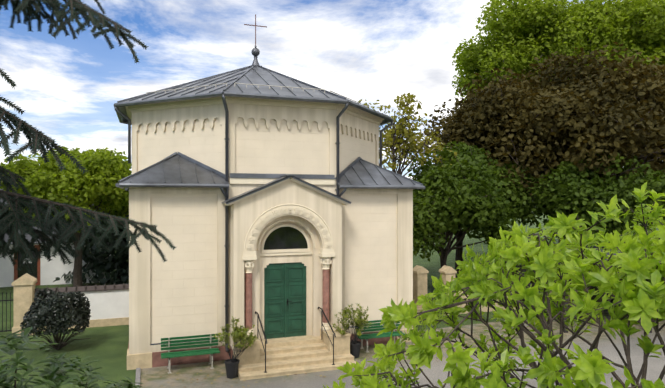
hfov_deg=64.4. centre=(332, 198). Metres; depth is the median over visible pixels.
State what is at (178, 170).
chapel roof
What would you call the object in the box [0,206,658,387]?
ground
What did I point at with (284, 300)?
chapel door
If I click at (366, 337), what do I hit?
bench
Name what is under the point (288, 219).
chapel portal
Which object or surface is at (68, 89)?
sky
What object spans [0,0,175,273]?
conifer tree
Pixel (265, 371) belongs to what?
chapel handrails
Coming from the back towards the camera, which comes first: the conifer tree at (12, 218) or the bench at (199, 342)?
the bench at (199, 342)
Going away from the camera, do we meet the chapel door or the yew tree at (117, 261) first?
the chapel door
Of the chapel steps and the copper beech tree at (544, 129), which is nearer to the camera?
the chapel steps
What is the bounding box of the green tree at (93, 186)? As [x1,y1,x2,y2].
[0,146,131,286]
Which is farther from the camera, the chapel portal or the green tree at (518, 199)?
the green tree at (518, 199)
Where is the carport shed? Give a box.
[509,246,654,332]
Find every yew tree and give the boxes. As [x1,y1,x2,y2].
[53,163,131,284]
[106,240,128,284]
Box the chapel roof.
[114,65,424,190]
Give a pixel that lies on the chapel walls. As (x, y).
(180, 292)
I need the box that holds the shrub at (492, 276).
[323,182,664,387]
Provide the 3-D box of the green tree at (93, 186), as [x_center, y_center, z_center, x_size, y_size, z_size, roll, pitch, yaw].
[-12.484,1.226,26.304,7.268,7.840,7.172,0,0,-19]
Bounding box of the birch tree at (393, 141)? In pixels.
[358,93,456,175]
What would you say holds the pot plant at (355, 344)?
on the forecourt path
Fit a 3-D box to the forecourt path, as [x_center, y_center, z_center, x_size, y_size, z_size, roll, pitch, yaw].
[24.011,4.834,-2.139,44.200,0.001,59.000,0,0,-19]
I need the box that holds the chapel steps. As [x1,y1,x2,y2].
[232,329,355,380]
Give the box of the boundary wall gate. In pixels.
[0,273,128,335]
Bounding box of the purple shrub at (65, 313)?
[20,288,90,349]
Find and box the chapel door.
[264,262,305,338]
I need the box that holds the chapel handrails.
[255,307,335,372]
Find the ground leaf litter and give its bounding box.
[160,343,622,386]
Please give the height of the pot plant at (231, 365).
1.703 m
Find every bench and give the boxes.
[161,334,219,372]
[355,320,404,352]
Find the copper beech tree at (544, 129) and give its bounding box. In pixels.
[421,42,664,244]
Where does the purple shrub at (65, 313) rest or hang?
on the ground
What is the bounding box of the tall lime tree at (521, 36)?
[452,0,664,235]
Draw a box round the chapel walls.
[125,96,412,353]
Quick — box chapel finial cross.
[244,14,266,66]
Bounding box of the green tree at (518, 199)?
[407,141,545,277]
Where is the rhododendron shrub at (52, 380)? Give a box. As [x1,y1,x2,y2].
[0,326,144,387]
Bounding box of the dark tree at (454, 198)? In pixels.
[413,154,512,267]
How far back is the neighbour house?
29.41 m
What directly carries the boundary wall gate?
on the ground
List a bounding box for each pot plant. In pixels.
[213,316,259,378]
[332,303,372,357]
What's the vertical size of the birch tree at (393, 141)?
10.663 m
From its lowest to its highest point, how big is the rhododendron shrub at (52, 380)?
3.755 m
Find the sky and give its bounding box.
[0,0,623,179]
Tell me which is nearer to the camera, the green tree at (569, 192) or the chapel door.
the chapel door
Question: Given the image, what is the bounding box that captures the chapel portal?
[222,175,350,348]
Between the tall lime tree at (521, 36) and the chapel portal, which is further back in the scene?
the tall lime tree at (521, 36)
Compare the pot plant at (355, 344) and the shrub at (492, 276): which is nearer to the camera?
the shrub at (492, 276)
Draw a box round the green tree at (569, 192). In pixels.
[525,151,664,244]
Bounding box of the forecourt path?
[140,308,664,387]
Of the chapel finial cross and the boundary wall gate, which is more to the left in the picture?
the boundary wall gate
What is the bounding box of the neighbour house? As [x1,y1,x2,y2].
[0,189,113,286]
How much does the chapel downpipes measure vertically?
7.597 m
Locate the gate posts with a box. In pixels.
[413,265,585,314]
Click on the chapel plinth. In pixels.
(145, 360)
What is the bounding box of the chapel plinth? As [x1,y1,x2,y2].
[127,328,412,369]
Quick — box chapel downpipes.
[114,94,392,351]
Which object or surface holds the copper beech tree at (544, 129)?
on the ground

